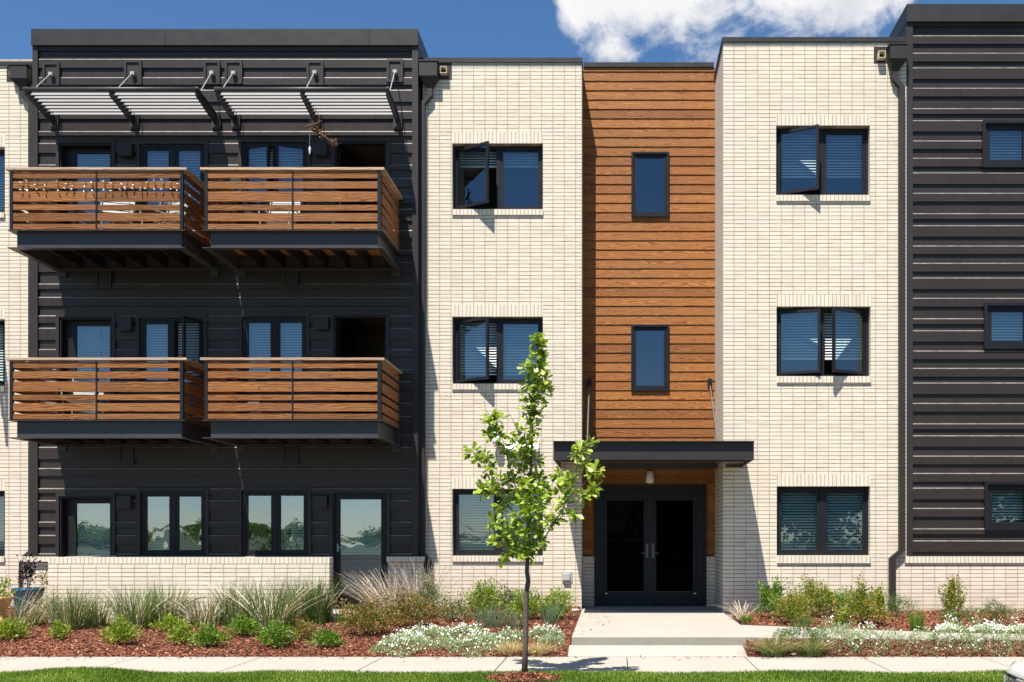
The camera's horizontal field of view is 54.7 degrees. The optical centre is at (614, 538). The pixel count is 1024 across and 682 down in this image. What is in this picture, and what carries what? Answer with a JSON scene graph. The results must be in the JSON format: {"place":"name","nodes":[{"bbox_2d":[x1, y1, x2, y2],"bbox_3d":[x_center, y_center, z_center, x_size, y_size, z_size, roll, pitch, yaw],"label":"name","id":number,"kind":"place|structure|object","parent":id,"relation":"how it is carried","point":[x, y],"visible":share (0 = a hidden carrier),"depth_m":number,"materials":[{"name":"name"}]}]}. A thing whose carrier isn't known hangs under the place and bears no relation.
{"place":"outdoors","nodes":[
{"label":"outdoors","id":0,"kind":"place"},
{"bbox_2d":[0,657,1023,673],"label":"sidewalk","id":1,"kind":"structure","parent":0,"point":[637,664],"depth_m":11.97,"materials":[{"name":"concrete"}]},
{"bbox_2d":[0,0,1023,67],"label":"sky","id":2,"kind":"structure","parent":0,"point":[588,30],"materials":[{"name":"blue"}]},
{"bbox_2d":[93,674,965,681],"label":"verge soil","id":3,"kind":"structure","parent":0,"point":[542,680],"depth_m":10.63,"materials":[{"name":"brown soil"}]},
{"bbox_2d":[0,666,1006,681],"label":"grass","id":4,"kind":"structure","parent":3,"relation":"on","point":[78,674],"depth_m":10.66,"materials":[{"name":"green plant"}]},
{"bbox_2d":[484,671,561,681],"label":"tree ring mulch","id":5,"kind":"object","parent":3,"relation":"on","point":[517,674],"visible":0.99,"depth_m":10.53,"materials":[{"name":"brown wood"}]},
{"bbox_2d":[461,332,604,678],"bbox_3d":[-0.918,-0.336,10.683,1.718,3.834,0.862,0,0,8],"label":"young tree","id":6,"kind":"object","parent":3,"relation":"on","point":[523,502],"visible":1,"depth_m":10.63,"materials":[{"name":"green plant"}]},
{"bbox_2d":[572,606,1023,639],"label":"path","id":7,"kind":"structure","parent":0,"point":[669,621],"depth_m":14.76,"materials":[{"name":"concrete"}]},
{"bbox_2d":[1003,659,1023,681],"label":"parked car","id":8,"kind":"object","parent":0,"point":[1014,672],"visible":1,"depth_m":7.46,"materials":[{"name":"paint"}]},
{"label":"ground","id":9,"kind":"structure","parent":0,"visible":0},
{"bbox_2d":[48,556,332,623],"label":"garden wall","id":10,"kind":"structure","parent":9,"relation":"on","point":[107,573],"depth_m":15.67,"materials":[{"name":"beige brick"}]},
{"bbox_2d":[0,605,1023,662],"bbox_3d":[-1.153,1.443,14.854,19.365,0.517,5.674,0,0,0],"label":"bark mulch","id":11,"kind":"object","parent":9,"relation":"on","point":[301,647],"visible":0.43,"depth_m":13.56,"materials":[{"name":"brown wood"}]},
{"bbox_2d":[0,571,18,625],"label":"potted plant","id":12,"kind":"object","parent":11,"relation":"on","point":[4,604],"visible":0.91,"depth_m":15.37,"materials":[{"name":"green plant"}]},
{"bbox_2d":[0,615,34,640],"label":"shrub","id":13,"kind":"object","parent":11,"relation":"on","point":[7,629],"visible":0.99,"depth_m":13.96,"materials":[{"name":"green plant"}]},
{"bbox_2d":[11,553,47,614],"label":"potted plant","id":14,"kind":"object","parent":11,"relation":"on","point":[26,566],"visible":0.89,"depth_m":16.55,"materials":[{"name":"blue ceramic"}]},
{"bbox_2d":[0,581,82,625],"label":"grass clump","id":15,"kind":"object","parent":11,"relation":"on","point":[18,614],"visible":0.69,"depth_m":15.27,"materials":[{"name":"green plant"}]},
{"bbox_2d":[46,618,72,640],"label":"shrub","id":16,"kind":"object","parent":11,"relation":"on","point":[57,628],"visible":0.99,"depth_m":13.97,"materials":[{"name":"green plant"}]},
{"bbox_2d":[19,585,109,630],"bbox_3d":[-8.311,1.032,15.045,1.393,0.729,1.309,0,0,0],"label":"grass clump","id":17,"kind":"object","parent":11,"relation":"on","point":[65,613],"visible":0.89,"depth_m":14.92,"materials":[{"name":"plant"}]},
{"bbox_2d":[67,593,115,627],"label":"grass clump","id":18,"kind":"object","parent":11,"relation":"on","point":[97,618],"visible":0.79,"depth_m":15.14,"materials":[{"name":"plant"}]},
{"bbox_2d":[99,613,144,645],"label":"shrub","id":19,"kind":"object","parent":11,"relation":"on","point":[120,629],"visible":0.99,"depth_m":13.51,"materials":[{"name":"green plant"}]},
{"bbox_2d":[86,583,175,629],"bbox_3d":[-7.431,1.027,15.095,1.413,0.729,1.308,0,0,0],"label":"grass clump","id":20,"kind":"object","parent":11,"relation":"on","point":[138,615],"visible":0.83,"depth_m":15.03,"materials":[{"name":"plant"}]},
{"bbox_2d":[126,580,193,624],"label":"grass clump","id":21,"kind":"object","parent":11,"relation":"on","point":[161,612],"visible":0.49,"depth_m":15.44,"materials":[{"name":"green plant"}]},
{"bbox_2d":[148,611,192,629],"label":"shrub","id":22,"kind":"object","parent":11,"relation":"on","point":[172,620],"visible":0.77,"depth_m":14.73,"materials":[{"name":"green plant"}]},
{"bbox_2d":[163,619,193,644],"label":"shrub","id":23,"kind":"object","parent":11,"relation":"on","point":[176,634],"visible":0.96,"depth_m":13.53,"materials":[{"name":"green plant"}]},
{"bbox_2d":[155,593,241,626],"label":"grass clump","id":24,"kind":"object","parent":11,"relation":"on","point":[209,615],"visible":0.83,"depth_m":15.27,"materials":[{"name":"green plant"}]},
{"bbox_2d":[184,619,232,648],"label":"shrub","id":25,"kind":"object","parent":11,"relation":"on","point":[211,636],"visible":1,"depth_m":13.30,"materials":[{"name":"green plant"}]},
{"bbox_2d":[193,578,275,626],"bbox_3d":[-5.914,0.997,15.334,1.248,0.756,1.151,0,0,24],"label":"grass clump","id":26,"kind":"object","parent":11,"relation":"on","point":[233,610],"visible":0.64,"depth_m":15.24,"materials":[{"name":"green plant"}]},
{"bbox_2d":[222,613,265,636],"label":"shrub","id":27,"kind":"object","parent":11,"relation":"on","point":[245,624],"visible":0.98,"depth_m":14.25,"materials":[{"name":"green plant"}]},
{"bbox_2d":[206,575,346,630],"bbox_3d":[-5.192,0.974,15.017,2.111,0.846,1.502,0,0,0],"label":"grass clump","id":28,"kind":"object","parent":11,"relation":"on","point":[263,613],"visible":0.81,"depth_m":14.88,"materials":[{"name":"green plant"}]},
{"bbox_2d":[250,616,302,648],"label":"shrub","id":29,"kind":"object","parent":11,"relation":"on","point":[272,636],"visible":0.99,"depth_m":13.27,"materials":[{"name":"green plant"}]},
{"bbox_2d":[257,575,338,623],"bbox_3d":[-4.993,0.947,15.520,1.178,0.836,1.106,0,0,40],"label":"grass clump","id":30,"kind":"object","parent":11,"relation":"on","point":[300,609],"visible":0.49,"depth_m":15.41,"materials":[{"name":"green plant"}]},
{"bbox_2d":[285,617,319,641],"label":"shrub","id":31,"kind":"object","parent":11,"relation":"on","point":[308,631],"visible":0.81,"depth_m":13.89,"materials":[{"name":"green plant"}]},
{"bbox_2d":[292,574,346,624],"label":"grass clump","id":32,"kind":"object","parent":11,"relation":"on","point":[319,614],"visible":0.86,"depth_m":15.45,"materials":[{"name":"green plant"}]},
{"bbox_2d":[306,626,346,648],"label":"shrub","id":33,"kind":"object","parent":11,"relation":"on","point":[328,635],"visible":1,"depth_m":13.28,"materials":[{"name":"green plant"}]},
{"bbox_2d":[330,590,402,636],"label":"shrub","id":34,"kind":"object","parent":11,"relation":"on","point":[359,611],"visible":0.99,"depth_m":14.31,"materials":[{"name":"green plant"}]},
{"bbox_2d":[334,567,429,617],"bbox_3d":[-3.998,0.894,16.180,1.912,0.849,1.889,0,0,23],"label":"grass clump","id":35,"kind":"object","parent":11,"relation":"on","point":[376,588],"visible":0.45,"depth_m":16.23,"materials":[{"name":"beige plant"}]},
{"bbox_2d":[367,628,435,656],"bbox_3d":[-2.826,1.398,13.257,0.860,0.300,1.540,0,0,0],"label":"flower mat","id":36,"kind":"object","parent":11,"relation":"on","point":[405,639],"visible":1,"depth_m":13.08,"materials":[{"name":"white plant"}]},
{"bbox_2d":[376,582,453,626],"bbox_3d":[-3.115,1.035,15.189,1.255,0.725,0.970,0,0,0],"label":"shrub","id":37,"kind":"object","parent":11,"relation":"on","point":[407,610],"visible":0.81,"depth_m":15.13,"materials":[{"name":"green plant"}]},
{"bbox_2d":[377,558,469,614],"bbox_3d":[-3.173,0.808,16.240,1.601,1.020,1.261,0,0,-17],"label":"grass clump","id":38,"kind":"object","parent":11,"relation":"on","point":[416,584],"visible":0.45,"depth_m":16.21,"materials":[{"name":"beige plant"}]},
{"bbox_2d":[391,620,456,642],"bbox_3d":[-2.711,1.326,14.064,0.997,0.285,0.953,0,0,23],"label":"flower mat","id":39,"kind":"object","parent":11,"relation":"on","point":[433,630],"visible":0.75,"depth_m":13.99,"materials":[{"name":"white plant"}]},
{"bbox_2d":[408,566,449,616],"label":"shrub","id":40,"kind":"object","parent":11,"relation":"on","point":[426,584],"visible":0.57,"depth_m":16.21,"materials":[{"name":"green plant"}]},
{"bbox_2d":[435,593,470,622],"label":"shrub","id":41,"kind":"object","parent":11,"relation":"on","point":[452,606],"visible":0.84,"depth_m":15.74,"materials":[{"name":"green plant"}]},
{"bbox_2d":[436,622,489,639],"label":"flower mat","id":42,"kind":"object","parent":11,"relation":"on","point":[460,629],"visible":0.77,"depth_m":14.14,"materials":[{"name":"white plant"}]},
{"bbox_2d":[445,628,507,657],"bbox_3d":[-1.877,1.387,13.279,0.862,0.327,1.622,0,0,0],"label":"flower mat","id":43,"kind":"object","parent":11,"relation":"on","point":[485,638],"visible":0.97,"depth_m":13.10,"materials":[{"name":"white plant"}]},
{"bbox_2d":[457,577,502,617],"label":"shrub","id":44,"kind":"object","parent":11,"relation":"on","point":[490,597],"visible":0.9,"depth_m":16.10,"materials":[{"name":"green plant"}]},
{"bbox_2d":[462,603,521,628],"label":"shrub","id":45,"kind":"object","parent":11,"relation":"on","point":[492,621],"visible":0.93,"depth_m":15.15,"materials":[{"name":"green plant"}]},
{"bbox_2d":[490,580,519,613],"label":"shrub","id":46,"kind":"object","parent":11,"relation":"on","point":[509,599],"visible":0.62,"depth_m":16.61,"materials":[{"name":"green plant"}]},
{"bbox_2d":[491,626,522,644],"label":"flower mat","id":47,"kind":"object","parent":11,"relation":"on","point":[509,633],"visible":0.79,"depth_m":13.72,"materials":[{"name":"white plant"}]},
{"bbox_2d":[482,640,536,655],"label":"grass clump","id":48,"kind":"object","parent":11,"relation":"on","point":[508,650],"visible":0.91,"depth_m":12.77,"materials":[{"name":"plant"}]},
{"bbox_2d":[500,609,532,628],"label":"grass clump","id":49,"kind":"object","parent":11,"relation":"on","point":[511,623],"visible":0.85,"depth_m":15.08,"materials":[{"name":"green plant"}]},
{"bbox_2d":[504,587,546,619],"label":"shrub","id":50,"kind":"object","parent":11,"relation":"on","point":[533,605],"visible":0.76,"depth_m":16.00,"materials":[{"name":"green plant"}]},
{"bbox_2d":[509,638,566,655],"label":"grass clump","id":51,"kind":"object","parent":11,"relation":"on","point":[544,648],"visible":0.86,"depth_m":12.78,"materials":[{"name":"plant"}]},
{"bbox_2d":[528,620,564,642],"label":"flower mat","id":52,"kind":"object","parent":11,"relation":"on","point":[542,629],"visible":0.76,"depth_m":14.05,"materials":[{"name":"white plant"}]},
{"bbox_2d":[534,601,566,624],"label":"grass clump","id":53,"kind":"object","parent":11,"relation":"on","point":[550,617],"visible":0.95,"depth_m":15.54,"materials":[{"name":"green plant"}]},
{"bbox_2d":[538,630,565,649],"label":"flower mat","id":54,"kind":"object","parent":11,"relation":"on","point":[555,638],"visible":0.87,"depth_m":13.42,"materials":[{"name":"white plant"}]},
{"bbox_2d":[537,587,577,617],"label":"shrub","id":55,"kind":"object","parent":11,"relation":"on","point":[555,600],"visible":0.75,"depth_m":16.01,"materials":[{"name":"green plant"}]},
{"bbox_2d":[737,633,806,656],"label":"grass clump","id":56,"kind":"object","parent":11,"relation":"on","point":[770,649],"visible":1,"depth_m":12.61,"materials":[{"name":"green plant"}]},
{"bbox_2d":[752,574,792,617],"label":"shrub","id":57,"kind":"object","parent":11,"relation":"on","point":[777,589],"visible":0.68,"depth_m":15.63,"materials":[{"name":"green plant"}]},
{"bbox_2d":[766,584,813,621],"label":"shrub","id":58,"kind":"object","parent":11,"relation":"on","point":[791,605],"visible":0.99,"depth_m":14.78,"materials":[{"name":"green plant"}]},
{"bbox_2d":[770,613,830,656],"bbox_3d":[2.436,1.272,12.866,0.789,0.580,0.575,0,0,16],"label":"flower mat","id":59,"kind":"object","parent":11,"relation":"on","point":[784,632],"visible":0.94,"depth_m":12.87,"materials":[{"name":"white plant"}]},
{"bbox_2d":[777,637,847,655],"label":"grass clump","id":60,"kind":"object","parent":11,"relation":"on","point":[816,651],"visible":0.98,"depth_m":12.61,"materials":[{"name":"green plant"}]},
{"bbox_2d":[792,572,845,617],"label":"shrub","id":61,"kind":"object","parent":11,"relation":"on","point":[823,596],"visible":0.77,"depth_m":15.71,"materials":[{"name":"green plant"}]},
{"bbox_2d":[811,615,862,656],"bbox_3d":[2.892,1.252,12.863,0.633,0.574,0.610,0,0,37],"label":"flower mat","id":62,"kind":"object","parent":11,"relation":"on","point":[827,632],"visible":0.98,"depth_m":12.83,"materials":[{"name":"white plant"}]},
{"bbox_2d":[820,587,857,614],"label":"shrub","id":63,"kind":"object","parent":11,"relation":"on","point":[839,595],"visible":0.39,"depth_m":16.00,"materials":[{"name":"green plant"}]},
{"bbox_2d":[835,570,894,624],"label":"shrub","id":64,"kind":"object","parent":11,"relation":"on","point":[862,603],"visible":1,"depth_m":14.46,"materials":[{"name":"green plant"}]},
{"bbox_2d":[847,622,887,656],"bbox_3d":[3.320,1.323,12.869,0.548,0.459,0.539,0,0,29],"label":"flower mat","id":65,"kind":"object","parent":11,"relation":"on","point":[870,632],"visible":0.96,"depth_m":12.83,"materials":[{"name":"white plant"}]},
{"bbox_2d":[879,626,912,655],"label":"flower mat","id":66,"kind":"object","parent":11,"relation":"on","point":[894,635],"visible":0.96,"depth_m":12.82,"materials":[{"name":"white plant"}]},
{"bbox_2d":[876,589,921,617],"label":"shrub","id":67,"kind":"object","parent":11,"relation":"on","point":[898,601],"visible":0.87,"depth_m":15.67,"materials":[{"name":"green plant"}]},
{"bbox_2d":[905,610,929,630],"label":"grass clump","id":68,"kind":"object","parent":11,"relation":"on","point":[914,622],"visible":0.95,"depth_m":13.86,"materials":[{"name":"green plant"}]},
{"bbox_2d":[908,623,940,657],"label":"flower mat","id":69,"kind":"object","parent":11,"relation":"on","point":[913,634],"visible":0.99,"depth_m":12.84,"materials":[{"name":"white plant"}]},
{"bbox_2d":[938,574,967,614],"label":"shrub","id":70,"kind":"object","parent":11,"relation":"on","point":[951,592],"visible":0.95,"depth_m":15.65,"materials":[{"name":"green plant"}]},
{"bbox_2d":[928,612,980,656],"bbox_3d":[4.462,1.239,12.873,0.683,0.640,0.563,0,0,21],"label":"flower mat","id":71,"kind":"object","parent":11,"relation":"on","point":[944,631],"visible":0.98,"depth_m":12.83,"materials":[{"name":"white plant"}]},
{"bbox_2d":[934,603,983,624],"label":"shrub","id":72,"kind":"object","parent":11,"relation":"on","point":[958,614],"visible":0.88,"depth_m":14.45,"materials":[{"name":"green plant"}]},
{"bbox_2d":[960,611,1012,655],"bbox_3d":[4.867,1.253,12.873,0.672,0.582,0.563,0,0,20],"label":"flower mat","id":73,"kind":"object","parent":11,"relation":"on","point":[992,625],"visible":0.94,"depth_m":12.83,"materials":[{"name":"white plant"}]},
{"bbox_2d":[967,596,1023,623],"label":"shrub","id":74,"kind":"object","parent":11,"relation":"on","point":[996,612],"visible":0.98,"depth_m":14.68,"materials":[{"name":"green plant"}]},
{"bbox_2d":[1002,617,1023,653],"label":"flower mat","id":75,"kind":"object","parent":11,"relation":"on","point":[1018,632],"visible":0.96,"depth_m":12.86,"materials":[{"name":"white plant"}]},
{"bbox_2d":[0,4,1023,617],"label":"apartment building","id":76,"kind":"structure","parent":9,"relation":"on","point":[764,296],"depth_m":17.42,"materials":[{"name":"beige brick"}]},
{"bbox_2d":[0,150,4,211],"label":"window","id":77,"kind":"structure","parent":76,"relation":"in","point":[2,152],"depth_m":17.87,"materials":[{"name":"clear glass"}]},
{"bbox_2d":[0,321,4,385],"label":"window","id":78,"kind":"structure","parent":76,"relation":"in","point":[2,323],"depth_m":17.86,"materials":[{"name":"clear glass"}]},
{"bbox_2d":[0,491,4,555],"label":"window","id":79,"kind":"structure","parent":76,"relation":"in","point":[2,493],"depth_m":17.87,"materials":[{"name":"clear glass"}]},
{"bbox_2d":[61,378,105,419],"bbox_3d":[-9.049,-2.372,16.746,0.544,0.954,0.615,0,0,-11],"label":"garden chair","id":80,"kind":"object","parent":76,"relation":"on","point":[82,393],"visible":0.31,"depth_m":16.94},
{"bbox_2d":[19,179,177,191],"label":"string lights","id":81,"kind":"object","parent":76,"relation":"attached to","point":[104,185],"visible":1,"depth_m":15.99,"materials":[{"name":"white rubber"}]},
{"bbox_2d":[94,202,134,229],"bbox_3d":[-8.465,-5.472,16.645,0.544,0.954,0.615,0,0,-17],"label":"garden chair","id":82,"kind":"object","parent":76,"relation":"on","point":[126,203],"visible":0.12,"depth_m":16.84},
{"bbox_2d":[60,143,168,229],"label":"door","id":83,"kind":"structure","parent":76,"relation":"in","point":[71,154],"depth_m":17.57,"materials":[{"name":"blue glass"}]},
{"bbox_2d":[60,496,168,556],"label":"window","id":84,"kind":"structure","parent":76,"relation":"in","point":[85,521],"depth_m":17.64,"materials":[{"name":"clear glass"}]},
{"bbox_2d":[60,317,176,419],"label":"door","id":85,"kind":"structure","parent":76,"relation":"in","point":[80,337],"depth_m":17.64,"materials":[{"name":"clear glass"}]},
{"bbox_2d":[140,194,190,229],"bbox_3d":[-7.653,-5.472,16.741,0.544,0.954,0.615,0,0,29],"label":"garden chair","id":86,"kind":"object","parent":76,"relation":"on","point":[168,222],"visible":0.19,"depth_m":16.84,"materials":[{"name":"white plastic"}]},
{"bbox_2d":[140,315,203,384],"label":"window","id":87,"kind":"structure","parent":76,"relation":"in","point":[189,331],"depth_m":17.49,"materials":[{"name":"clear glass"}]},
{"bbox_2d":[141,145,204,210],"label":"window","id":88,"kind":"structure","parent":76,"relation":"in","point":[192,157],"depth_m":17.48,"materials":[{"name":"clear glass"}]},
{"bbox_2d":[141,491,204,554],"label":"window","id":89,"kind":"structure","parent":76,"relation":"in","point":[186,528],"depth_m":17.56,"materials":[{"name":"clear glass"}]},
{"bbox_2d":[258,202,300,223],"bbox_3d":[-5.739,-5.472,16.847,0.544,0.954,0.615,0,0,0],"label":"garden chair","id":90,"kind":"object","parent":76,"relation":"on","point":[281,212],"visible":0.12,"depth_m":17.09,"materials":[{"name":"white plastic"}]},
{"bbox_2d":[242,142,348,223],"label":"window","id":91,"kind":"structure","parent":76,"relation":"in","point":[268,154],"depth_m":17.57,"materials":[{"name":"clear glass"}]},
{"bbox_2d":[243,317,347,402],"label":"window","id":92,"kind":"structure","parent":76,"relation":"in","point":[289,333],"depth_m":17.57,"materials":[{"name":"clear glass"}]},
{"bbox_2d":[242,490,348,561],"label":"window","id":93,"kind":"structure","parent":76,"relation":"in","point":[274,522],"depth_m":17.57,"materials":[{"name":"clear glass"}]},
{"bbox_2d":[307,114,340,146],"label":"hanging plant","id":94,"kind":"object","parent":76,"relation":"hanging from","point":[321,132],"visible":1,"depth_m":16.74,"materials":[{"name":"brown plant"}]},
{"bbox_2d":[334,316,385,419],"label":"door","id":95,"kind":"structure","parent":76,"relation":"in","point":[366,334],"depth_m":19.27,"materials":[{"name":"black glass"}]},
{"bbox_2d":[333,492,387,606],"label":"door","id":96,"kind":"structure","parent":76,"relation":"in","point":[367,511],"depth_m":17.54,"materials":[{"name":"clear glass"}]},
{"bbox_2d":[335,142,385,229],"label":"door","id":97,"kind":"structure","parent":76,"relation":"in","point":[347,154],"depth_m":18.25,"materials":[{"name":"black glass"}]},
{"bbox_2d":[453,141,542,208],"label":"window","id":98,"kind":"structure","parent":76,"relation":"in","point":[484,177],"depth_m":18.70,"materials":[{"name":"clear glass"}]},
{"bbox_2d":[453,317,542,383],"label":"window","id":99,"kind":"structure","parent":76,"relation":"in","point":[486,350],"depth_m":17.87,"materials":[{"name":"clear glass"}]},
{"bbox_2d":[453,489,542,555],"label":"window","id":100,"kind":"structure","parent":76,"relation":"in","point":[468,507],"depth_m":17.86,"materials":[{"name":"clear glass"}]},
{"bbox_2d":[631,152,668,216],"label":"window","id":101,"kind":"structure","parent":76,"relation":"in","point":[644,165],"depth_m":18.28,"materials":[{"name":"clear glass"}]},
{"bbox_2d":[631,325,668,390],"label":"window","id":102,"kind":"structure","parent":76,"relation":"in","point":[637,331],"depth_m":18.27,"materials":[{"name":"clear glass"}]},
{"bbox_2d":[594,485,705,605],"bbox_3d":[0.668,0.166,18.311,2.085,2.305,0.139,0,0,0],"label":"entrance door","id":103,"kind":"structure","parent":76,"relation":"in","point":[650,540],"depth_m":18.31,"materials":[{"name":"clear glass"}]},
{"bbox_2d":[776,124,867,194],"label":"window","id":104,"kind":"structure","parent":76,"relation":"in","point":[811,160],"depth_m":17.15,"materials":[{"name":"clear glass"}]},
{"bbox_2d":[777,487,867,554],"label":"window","id":105,"kind":"structure","parent":76,"relation":"in","point":[810,520],"depth_m":17.15,"materials":[{"name":"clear glass"}]},
{"bbox_2d":[777,307,868,375],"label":"window","id":106,"kind":"structure","parent":76,"relation":"in","point":[834,341],"depth_m":17.15,"materials":[{"name":"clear glass"}]},
{"bbox_2d":[981,120,1023,168],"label":"window","id":107,"kind":"structure","parent":76,"relation":"in","point":[1002,140],"depth_m":16.95,"materials":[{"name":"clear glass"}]},
{"bbox_2d":[983,303,1023,348],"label":"window","id":108,"kind":"structure","parent":76,"relation":"in","point":[1003,326],"depth_m":16.94,"materials":[{"name":"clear glass"}]},
{"bbox_2d":[984,482,1023,529],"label":"window","id":109,"kind":"structure","parent":76,"relation":"in","point":[1003,501],"depth_m":17.05,"materials":[{"name":"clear glass"}]},
{"bbox_2d":[567,645,747,669],"bbox_3d":[0.557,1.585,12.937,2.325,0.290,0.566,0,0,0],"label":"landing","id":110,"kind":"object","parent":9,"relation":"on","point":[626,651],"visible":0.42,"depth_m":12.89,"materials":[{"name":"concrete"}]},
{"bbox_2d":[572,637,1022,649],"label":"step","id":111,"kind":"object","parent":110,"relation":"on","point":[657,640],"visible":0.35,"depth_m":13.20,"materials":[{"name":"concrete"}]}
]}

